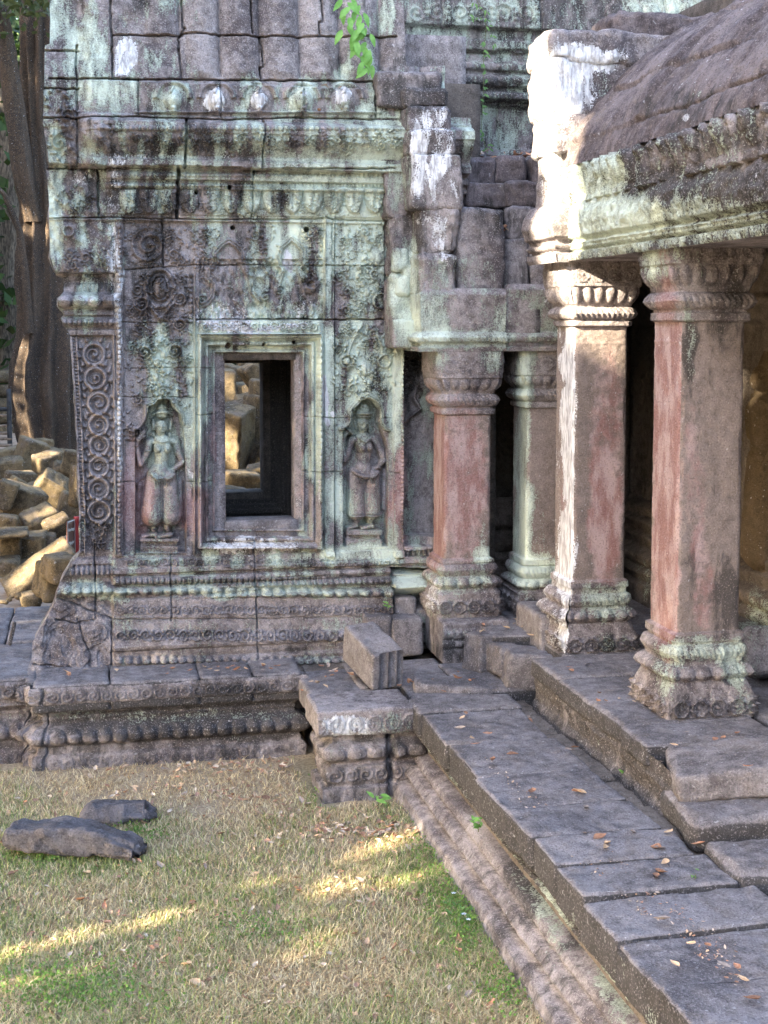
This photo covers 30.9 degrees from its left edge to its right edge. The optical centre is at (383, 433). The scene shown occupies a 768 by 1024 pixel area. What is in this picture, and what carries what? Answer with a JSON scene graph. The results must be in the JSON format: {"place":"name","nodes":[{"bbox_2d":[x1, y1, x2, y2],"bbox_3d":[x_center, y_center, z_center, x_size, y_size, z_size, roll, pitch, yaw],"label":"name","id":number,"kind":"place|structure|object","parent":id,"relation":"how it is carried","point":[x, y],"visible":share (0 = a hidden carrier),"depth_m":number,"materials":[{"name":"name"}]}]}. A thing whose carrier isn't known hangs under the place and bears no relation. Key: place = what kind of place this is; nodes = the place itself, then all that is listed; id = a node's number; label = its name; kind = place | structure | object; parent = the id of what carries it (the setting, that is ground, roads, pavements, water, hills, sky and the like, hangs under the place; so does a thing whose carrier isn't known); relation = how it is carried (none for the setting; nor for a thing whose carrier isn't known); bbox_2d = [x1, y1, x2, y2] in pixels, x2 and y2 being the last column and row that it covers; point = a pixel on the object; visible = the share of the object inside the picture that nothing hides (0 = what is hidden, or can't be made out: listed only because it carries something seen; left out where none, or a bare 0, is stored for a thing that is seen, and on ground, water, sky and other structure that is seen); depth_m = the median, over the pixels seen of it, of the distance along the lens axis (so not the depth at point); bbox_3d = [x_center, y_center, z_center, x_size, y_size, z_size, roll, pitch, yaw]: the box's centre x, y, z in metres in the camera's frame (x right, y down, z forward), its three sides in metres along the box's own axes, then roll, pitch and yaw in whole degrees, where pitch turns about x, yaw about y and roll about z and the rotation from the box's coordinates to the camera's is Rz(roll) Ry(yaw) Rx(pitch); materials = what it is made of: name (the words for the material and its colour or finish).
{"place":"outdoors","nodes":[
{"label":"outdoors","id":0,"kind":"place"},
{"bbox_2d":[19,590,41,606],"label":"rubble block","id":1,"kind":"object","parent":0,"point":[28,598],"depth_m":13.81,"materials":[{"name":"stone"}]},
{"bbox_2d":[0,433,65,612],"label":"courtyard ground","id":2,"kind":"structure","parent":0,"point":[14,603],"depth_m":14.40,"materials":[{"name":"grey stone"}]},
{"bbox_2d":[0,600,8,604],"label":"rubble block","id":3,"kind":"object","parent":2,"relation":"on","point":[5,602],"depth_m":13.68,"materials":[{"name":"stone"}]},
{"bbox_2d":[0,389,12,446],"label":"wooden steps","id":4,"kind":"structure","parent":2,"relation":"on","point":[8,425],"depth_m":24.68,"materials":[{"name":"wood"}]},
{"bbox_2d":[0,370,14,432],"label":"court wall","id":5,"kind":"structure","parent":2,"relation":"on","point":[4,376],"depth_m":34.58,"materials":[{"name":"stone"}]},
{"bbox_2d":[0,445,16,457],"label":"rubble block","id":6,"kind":"object","parent":2,"relation":"on","point":[8,451],"depth_m":24.21,"materials":[{"name":"stone"}]},
{"bbox_2d":[0,513,18,526],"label":"rubble block","id":7,"kind":"object","parent":2,"relation":"on","point":[8,520],"depth_m":17.11,"materials":[{"name":"stone"}]},
{"bbox_2d":[0,0,19,396],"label":"forest tree","id":8,"kind":"object","parent":2,"relation":"on","point":[8,304],"visible":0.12,"depth_m":37.98,"materials":[{"name":"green plant"}]},
{"bbox_2d":[0,478,19,511],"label":"rubble block","id":9,"kind":"object","parent":2,"relation":"on","point":[9,489],"depth_m":18.04,"materials":[{"name":"stone"}]},
{"bbox_2d":[0,555,20,576],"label":"rubble block","id":10,"kind":"object","parent":2,"relation":"on","point":[9,564],"depth_m":15.56,"materials":[{"name":"stone"}]},
{"bbox_2d":[0,538,21,557],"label":"rubble block","id":11,"kind":"object","parent":2,"relation":"on","point":[10,546],"depth_m":16.10,"materials":[{"name":"stone"}]},
{"bbox_2d":[0,526,29,538],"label":"rubble block","id":12,"kind":"object","parent":11,"relation":"on","point":[15,532],"depth_m":15.83,"materials":[{"name":"stone"}]},
{"bbox_2d":[0,455,24,479],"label":"rubble block","id":13,"kind":"object","parent":2,"relation":"on","point":[13,462],"depth_m":22.78,"materials":[{"name":"stone"}]},
{"bbox_2d":[13,20,19,61],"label":"forest tree","id":14,"kind":"object","parent":2,"relation":"on","point":[16,38],"depth_m":43.28,"materials":[{"name":"green plant"}]},
{"bbox_2d":[13,18,19,52],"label":"forest tree","id":15,"kind":"object","parent":2,"relation":"on","point":[15,31],"depth_m":41.69,"materials":[{"name":"green plant"}]},
{"bbox_2d":[14,593,20,599],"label":"rubble block","id":16,"kind":"object","parent":2,"relation":"on","point":[16,597],"depth_m":14.01,"materials":[{"name":"stone"}]},
{"bbox_2d":[9,475,27,483],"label":"rubble block","id":17,"kind":"object","parent":2,"relation":"on","point":[13,477],"depth_m":19.64,"materials":[{"name":"stone"}]},
{"bbox_2d":[4,470,36,482],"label":"rubble block","id":18,"kind":"object","parent":2,"relation":"on","point":[27,476],"depth_m":21.42,"materials":[{"name":"stone"}]},
{"bbox_2d":[20,558,27,564],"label":"rubble block","id":19,"kind":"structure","parent":2,"relation":"on","point":[23,560],"depth_m":16.07,"materials":[{"name":"stone"}]},
{"bbox_2d":[0,479,48,525],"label":"rubble block","id":20,"kind":"object","parent":2,"relation":"on","point":[28,496],"depth_m":18.47,"materials":[{"name":"stone"}]},
{"bbox_2d":[14,435,50,477],"bbox_3d":[-5.993,0.408,23.514,0.566,0.742,0.571,-3,5,-31],"label":"rubble block","id":21,"kind":"object","parent":2,"relation":"on","point":[26,448],"depth_m":23.29,"materials":[{"name":"stone"}]},
{"bbox_2d":[21,529,47,557],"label":"rubble block","id":22,"kind":"object","parent":2,"relation":"on","point":[33,542],"depth_m":16.26,"materials":[{"name":"stone"}]},
{"bbox_2d":[0,536,75,597],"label":"leaning slab","id":23,"kind":"object","parent":2,"relation":"on","point":[18,579],"depth_m":14.59,"materials":[{"name":"stone"}]},
{"bbox_2d":[18,501,58,530],"bbox_3d":[-4.320,1.071,17.415,0.477,0.415,0.375,-3,5,-32],"label":"rubble block","id":24,"kind":"object","parent":2,"relation":"on","point":[31,518],"depth_m":17.32,"materials":[{"name":"stone"}]},
{"bbox_2d":[0,0,76,449],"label":"fluted tree","id":25,"kind":"object","parent":2,"relation":"on","point":[40,384],"visible":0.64,"depth_m":26.55,"materials":[{"name":"brown plant"}]},
{"bbox_2d":[35,438,53,446],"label":"rubble block","id":26,"kind":"object","parent":2,"relation":"on","point":[49,442],"depth_m":26.30,"materials":[{"name":"stone"}]},
{"bbox_2d":[31,449,62,475],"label":"rubble block","id":27,"kind":"object","parent":2,"relation":"on","point":[42,461],"depth_m":22.43,"materials":[{"name":"stone"}]},
{"bbox_2d":[33,467,68,508],"bbox_3d":[-4.549,0.807,19.284,0.739,0.687,0.452,-2,5,-22],"label":"rubble block","id":28,"kind":"object","parent":2,"relation":"on","point":[52,483],"depth_m":19.11,"materials":[{"name":"stone"}]},
{"bbox_2d":[46,531,56,545],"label":"rubble block","id":29,"kind":"object","parent":2,"relation":"on","point":[50,537],"depth_m":16.49,"materials":[{"name":"stone"}]},
{"bbox_2d":[41,511,69,538],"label":"rubble block","id":30,"kind":"object","parent":29,"relation":"on","point":[56,523],"depth_m":16.86,"materials":[{"name":"stone"}]},
{"bbox_2d":[67,465,78,507],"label":"rubble block","id":31,"kind":"object","parent":30,"relation":"on","point":[72,495],"depth_m":16.90,"materials":[{"name":"stone"}]},
{"bbox_2d":[50,446,63,457],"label":"rubble block","id":32,"kind":"object","parent":2,"relation":"on","point":[60,450],"depth_m":24.54,"materials":[{"name":"stone"}]},
{"bbox_2d":[52,460,68,477],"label":"rubble block","id":33,"kind":"object","parent":2,"relation":"on","point":[56,465],"depth_m":20.99,"materials":[{"name":"stone"}]},
{"bbox_2d":[56,490,78,519],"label":"rubble block","id":34,"kind":"object","parent":2,"relation":"on","point":[67,509],"depth_m":17.82,"materials":[{"name":"stone"}]},
{"bbox_2d":[60,449,76,474],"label":"rubble block","id":35,"kind":"object","parent":2,"relation":"on","point":[69,457],"depth_m":20.52,"materials":[{"name":"stone"}]},
{"bbox_2d":[66,516,78,552],"bbox_3d":[-3.304,1.231,14.802,0.073,0.670,0.270,0,5,6],"label":"sign board","id":36,"kind":"object","parent":2,"relation":"on","point":[72,532],"visible":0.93,"depth_m":14.82,"materials":[{"name":"red paint"}]},
{"bbox_2d":[225,368,236,401],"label":"rubble block","id":37,"kind":"object","parent":2,"relation":"on","point":[230,385],"depth_m":19.84,"materials":[{"name":"stone"}]},
{"bbox_2d":[236,382,247,393],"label":"rubble block","id":38,"kind":"object","parent":37,"relation":"on","point":[242,387],"depth_m":19.93,"materials":[{"name":"stone"}]},
{"bbox_2d":[224,363,242,381],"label":"rubble block","id":39,"kind":"object","parent":2,"relation":"on","point":[235,368],"depth_m":20.94,"materials":[{"name":"stone"}]},
{"bbox_2d":[225,399,242,404],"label":"rubble block","id":40,"kind":"object","parent":2,"relation":"on","point":[240,401],"depth_m":18.83,"materials":[{"name":"stone"}]},
{"bbox_2d":[225,485,245,488],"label":"rubble block","id":41,"kind":"object","parent":2,"relation":"on","point":[230,487],"depth_m":15.12,"materials":[{"name":"stone"}]},
{"bbox_2d":[225,402,255,469],"bbox_3d":[-1.848,0.070,17.088,0.500,0.901,0.629,2,5,20],"label":"rubble block","id":42,"kind":"object","parent":2,"relation":"on","point":[239,431],"depth_m":16.91,"materials":[{"name":"stone"}]},
{"bbox_2d":[234,392,247,399],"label":"rubble block","id":43,"kind":"object","parent":2,"relation":"on","point":[238,396],"depth_m":19.63,"materials":[{"name":"stone"}]},
{"bbox_2d":[225,469,259,488],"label":"rubble block","id":44,"kind":"object","parent":2,"relation":"on","point":[247,478],"depth_m":15.55,"materials":[{"name":"stone"}]},
{"bbox_2d":[246,462,259,473],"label":"rubble block","id":45,"kind":"object","parent":44,"relation":"on","point":[254,467],"depth_m":15.96,"materials":[{"name":"stone"}]},
{"bbox_2d":[236,363,258,366],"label":"rubble block","id":46,"kind":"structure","parent":2,"relation":"on","point":[240,364],"depth_m":22.92,"materials":[{"name":"stone"}]},
{"bbox_2d":[237,363,259,387],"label":"rubble block","id":47,"kind":"object","parent":2,"relation":"on","point":[246,372],"depth_m":18.98,"materials":[{"name":"stone"}]},
{"bbox_2d":[248,378,259,394],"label":"rubble block","id":48,"kind":"object","parent":2,"relation":"on","point":[254,387],"depth_m":18.35,"materials":[{"name":"stone"}]},
{"bbox_2d":[252,448,259,463],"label":"rubble block","id":49,"kind":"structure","parent":2,"relation":"on","point":[257,458],"depth_m":17.16,"materials":[{"name":"stone"}]},
{"bbox_2d":[242,394,259,463],"bbox_3d":[-1.664,-0.051,17.407,0.263,0.879,0.424,-3,5,-32],"label":"rubble block","id":50,"kind":"object","parent":49,"relation":"on","point":[252,400],"depth_m":17.23,"materials":[{"name":"stone"}]},
{"bbox_2d":[0,731,544,1023],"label":"ground","id":51,"kind":"structure","parent":0,"point":[305,765],"depth_m":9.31,"materials":[{"name":"green plant"}]},
{"bbox_2d":[2,815,146,860],"bbox_3d":[-1.998,2.632,9.031,0.914,0.265,0.404,0,5,0],"label":"lawn stone","id":52,"kind":"object","parent":51,"relation":"on","point":[65,835],"visible":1,"depth_m":8.86,"materials":[{"name":"grey stone"}]},
{"bbox_2d":[79,799,157,825],"bbox_3d":[-1.842,2.630,9.657,0.538,0.171,0.312,0,5,-6],"label":"lawn stone","id":53,"kind":"object","parent":51,"relation":"on","point":[109,811],"visible":0.88,"depth_m":9.55,"materials":[{"name":"grey stone"}]},
{"bbox_2d":[128,822,147,831],"bbox_3d":[-1.653,2.649,9.328,0.128,0.075,0.062,-2,5,-19],"label":"grass tuft","id":54,"kind":"object","parent":51,"relation":"on","point":[138,828],"visible":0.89,"depth_m":9.32,"materials":[{"name":"green plant"}]},
{"bbox_2d":[0,606,310,770],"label":"temple plinth","id":55,"kind":"structure","parent":51,"relation":"on","point":[52,718],"depth_m":10.88,"materials":[{"name":"stone"}]},
{"bbox_2d":[8,621,15,645],"bbox_3d":[-3.171,1.707,11.845,0.079,0.205,0.061,-3,5,-32],"label":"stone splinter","id":56,"kind":"object","parent":55,"relation":"on","point":[11,636],"visible":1,"depth_m":11.82,"materials":[{"name":"stone"}]},
{"bbox_2d":[31,560,57,602],"bbox_3d":[-3.242,1.442,13.494,0.281,0.393,0.422,-3,5,-30],"label":"rubble block","id":57,"kind":"object","parent":55,"relation":"on","point":[43,590],"depth_m":13.36,"materials":[{"name":"stone"}]},
{"bbox_2d":[40,551,73,584],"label":"rubble block","id":58,"kind":"object","parent":55,"relation":"on","point":[53,566],"depth_m":13.05,"materials":[{"name":"stone"}]},
{"bbox_2d":[31,0,495,670],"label":"temple pavilion","id":59,"kind":"structure","parent":55,"relation":"on","point":[215,188],"depth_m":11.43,"materials":[{"name":"stone"}]},
{"bbox_2d":[226,360,290,516],"bbox_3d":[-0.854,0.279,13.106,3.016,2.992,0.159,-1,5,-12],"label":"rear window frame","id":60,"kind":"structure","parent":59,"relation":"in","point":[279,503],"depth_m":13.05,"materials":[{"name":"stone"}]},
{"bbox_2d":[198,333,322,548],"bbox_3d":[-1.049,0.074,11.685,1.048,1.833,0.372,-1,5,-12],"label":"window frame","id":61,"kind":"structure","parent":59,"relation":"in","point":[309,531],"depth_m":11.64,"materials":[{"name":"stone"}]},
{"bbox_2d":[333,0,375,78],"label":"hanging vine","id":62,"kind":"object","parent":59,"relation":"hanging from","point":[356,48],"visible":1,"depth_m":11.13,"materials":[{"name":"green plant"}]},
{"bbox_2d":[362,613,392,636],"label":"filler block","id":63,"kind":"structure","parent":59,"relation":"on","point":[383,621],"depth_m":11.60,"materials":[{"name":"stone"}]},
{"bbox_2d":[391,613,422,656],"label":"filler block","id":64,"kind":"structure","parent":59,"relation":"on","point":[407,635],"depth_m":11.62,"materials":[{"name":"stone"}]},
{"bbox_2d":[392,594,415,613],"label":"filler block","id":65,"kind":"structure","parent":64,"relation":"on","point":[404,603],"depth_m":11.80,"materials":[{"name":"stone"}]},
{"bbox_2d":[404,0,702,159],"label":"tower wall","id":66,"kind":"structure","parent":59,"relation":"on","point":[518,28],"depth_m":13.15,"materials":[{"name":"stone"}]},
{"bbox_2d":[470,0,496,152],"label":"creeper","id":67,"kind":"object","parent":66,"relation":"attached to","point":[482,66],"visible":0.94,"depth_m":12.96,"materials":[{"name":"green plant"}]},
{"bbox_2d":[157,860,164,867],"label":"fallen leaf","id":68,"kind":"object","parent":51,"relation":"on","point":[160,863],"visible":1,"depth_m":8.77,"materials":[{"name":"beige plant"}]},
{"bbox_2d":[189,978,201,987],"bbox_3d":[-0.968,2.838,7.171,0.084,0.022,0.047,30,30,6],"label":"fallen leaf","id":69,"kind":"object","parent":51,"relation":"on","point":[196,980],"visible":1,"depth_m":7.18,"materials":[{"name":"beige plant"}]},
{"bbox_2d":[305,689,427,803],"bbox_3d":[-0.123,2.311,10.262,0.847,0.713,0.546,-1,5,-12],"label":"corner pedestal","id":70,"kind":"object","parent":51,"relation":"on","point":[363,742],"visible":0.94,"depth_m":10.05,"materials":[{"name":"stone"}]},
{"bbox_2d":[0,756,739,1023],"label":"leaf litter","id":71,"kind":"object","parent":51,"relation":"on","point":[324,830],"visible":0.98,"depth_m":8.61,"materials":[{"name":"brown plant"}]},
{"bbox_2d":[366,791,391,805],"bbox_3d":[-0.030,2.592,9.833,0.181,0.108,0.104,-1,5,-12],"label":"plant","id":72,"kind":"object","parent":51,"relation":"on","point":[385,797],"visible":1,"depth_m":9.83,"materials":[{"name":"green plant"}]},
{"bbox_2d":[443,892,474,919],"bbox_3d":[0.441,2.755,8.038,0.165,0.045,0.403,-1,5,-12],"label":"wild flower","id":73,"kind":"object","parent":51,"relation":"on","point":[461,907],"visible":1,"depth_m":8.07,"materials":[{"name":"green plant"}]},
{"bbox_2d":[463,990,472,996],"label":"fallen leaf","id":74,"kind":"object","parent":51,"relation":"on","point":[468,991],"visible":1,"depth_m":7.08,"materials":[{"name":"grey plant"}]},
{"bbox_2d":[485,998,493,1010],"bbox_3d":[0.528,2.860,6.955,0.041,0.010,0.085,-4,28,39],"label":"fallen leaf","id":75,"kind":"object","parent":51,"relation":"on","point":[489,1002],"visible":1,"depth_m":6.96,"materials":[{"name":"orange plant"}]},
{"bbox_2d":[295,599,767,1023],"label":"stone terrace","id":76,"kind":"structure","parent":51,"relation":"on","point":[575,941],"depth_m":7.78,"materials":[{"name":"stone"}]},
{"bbox_2d":[299,669,380,709],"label":"corner slab","id":77,"kind":"structure","parent":76,"relation":"on","point":[341,680],"depth_m":10.87,"materials":[{"name":"stone"}]},
{"bbox_2d":[343,621,403,689],"bbox_3d":[-0.087,1.714,10.744,0.285,0.428,0.605,-2,5,-25],"label":"fallen block","id":78,"kind":"object","parent":76,"relation":"on","point":[373,652],"depth_m":10.58,"materials":[{"name":"stone"}]},
{"bbox_2d":[425,612,508,663],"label":"footing block","id":79,"kind":"structure","parent":76,"relation":"on","point":[444,640],"depth_m":11.33,"materials":[{"name":"stone"}]},
{"bbox_2d":[417,351,505,620],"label":"stone pillar","id":80,"kind":"structure","parent":79,"relation":"on","point":[458,574],"depth_m":11.48,"materials":[{"name":"stone"}]},
{"bbox_2d":[372,71,557,351],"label":"side gable","id":81,"kind":"structure","parent":80,"relation":"on","point":[461,277],"depth_m":11.38,"materials":[{"name":"stone"}]},
{"bbox_2d":[469,816,482,831],"bbox_3d":[0.550,2.338,8.274,0.084,0.099,0.086,2,5,20],"label":"plant","id":82,"kind":"object","parent":76,"relation":"on","point":[476,825],"visible":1,"depth_m":8.28,"materials":[{"name":"green plant"}]},
{"bbox_2d":[462,631,492,672],"bbox_3d":[0.775,1.751,11.099,0.215,0.317,0.268,-3,5,-33],"label":"fallen block","id":83,"kind":"object","parent":76,"relation":"on","point":[475,645],"depth_m":11.02,"materials":[{"name":"stone"}]},
{"bbox_2d":[497,351,556,614],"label":"stone pillar","id":84,"kind":"structure","parent":76,"relation":"on","point":[530,378],"depth_m":11.73,"materials":[{"name":"stone"}]},
{"bbox_2d":[536,261,642,653],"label":"stone pillar","id":85,"kind":"structure","parent":76,"relation":"on","point":[583,606],"depth_m":10.42,"materials":[{"name":"stone"}]},
{"bbox_2d":[593,833,605,838],"bbox_3d":[1.153,2.158,7.445,0.084,0.008,0.048,-15,23,-29],"label":"fallen leaf","id":86,"kind":"object","parent":76,"relation":"on","point":[598,835],"visible":1,"depth_m":7.45,"materials":[{"name":"brown plant"}]},
{"bbox_2d":[495,0,767,629],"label":"gallery wall","id":87,"kind":"structure","parent":76,"relation":"on","point":[753,563],"depth_m":12.43,"materials":[{"name":"stone"}]},
{"bbox_2d":[495,497,512,587],"bbox_3d":[1.283,1.049,12.922,1.350,0.900,0.223,-1,5,-12],"label":"inner window base","id":88,"kind":"structure","parent":87,"relation":"in","point":[504,505],"depth_m":12.86,"materials":[{"name":"stone"}]},
{"bbox_2d":[521,0,767,265],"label":"porch roof","id":89,"kind":"structure","parent":87,"relation":"attached to","point":[650,130],"depth_m":8.94,"materials":[{"name":"stone"}]},
{"bbox_2d":[651,843,661,847],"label":"fallen leaf","id":90,"kind":"object","parent":76,"relation":"on","point":[658,844],"visible":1,"depth_m":7.31,"materials":[{"name":"brown plant"}]},
{"bbox_2d":[655,868,666,872],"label":"fallen leaf","id":91,"kind":"object","parent":76,"relation":"on","point":[660,870],"visible":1,"depth_m":6.97,"materials":[{"name":"brown plant"}]},
{"bbox_2d":[653,916,670,919],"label":"fallen leaf","id":92,"kind":"object","parent":76,"relation":"on","point":[661,917],"visible":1,"depth_m":6.40,"materials":[{"name":"brown plant"}]},
{"bbox_2d":[661,858,668,863],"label":"fallen leaf","id":93,"kind":"object","parent":76,"relation":"on","point":[665,860],"visible":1,"depth_m":7.09,"materials":[{"name":"beige plant"}]},
{"bbox_2d":[670,960,679,965],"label":"fallen leaf","id":94,"kind":"object","parent":76,"relation":"on","point":[676,963],"visible":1,"depth_m":5.96,"materials":[{"name":"beige plant"}]},
{"bbox_2d":[627,247,765,719],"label":"stone pillar","id":95,"kind":"structure","parent":76,"relation":"on","point":[699,302],"depth_m":8.68,"materials":[{"name":"stone"}]},
{"bbox_2d":[665,736,767,801],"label":"fallen slab","id":96,"kind":"object","parent":76,"relation":"on","point":[711,770],"depth_m":7.70,"materials":[{"name":"stone"}]},
{"bbox_2d":[716,959,730,967],"bbox_3d":[1.457,2.276,5.960,0.067,0.006,0.031,25,24,30],"label":"fallen leaf","id":97,"kind":"object","parent":76,"relation":"on","point":[723,964],"visible":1,"depth_m":5.96,"materials":[{"name":"grey plant"}]},
{"bbox_2d":[733,963,740,968],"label":"fallen leaf","id":98,"kind":"object","parent":76,"relation":"on","point":[737,965],"visible":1,"depth_m":5.94,"materials":[{"name":"orange plant"}]},
{"bbox_2d":[738,974,748,980],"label":"fallen leaf","id":99,"kind":"object","parent":76,"relation":"on","point":[743,977],"visible":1,"depth_m":5.83,"materials":[{"name":"beige plant"}]},
{"bbox_2d":[743,995,760,998],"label":"fallen leaf","id":100,"kind":"object","parent":76,"relation":"on","point":[753,996],"visible":1,"depth_m":5.67,"materials":[{"name":"brown plant"}]},
{"bbox_2d":[741,625,767,679],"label":"fallen block","id":101,"kind":"object","parent":76,"relation":"on","point":[755,640],"depth_m":9.47,"materials":[{"name":"stone"}]}
]}

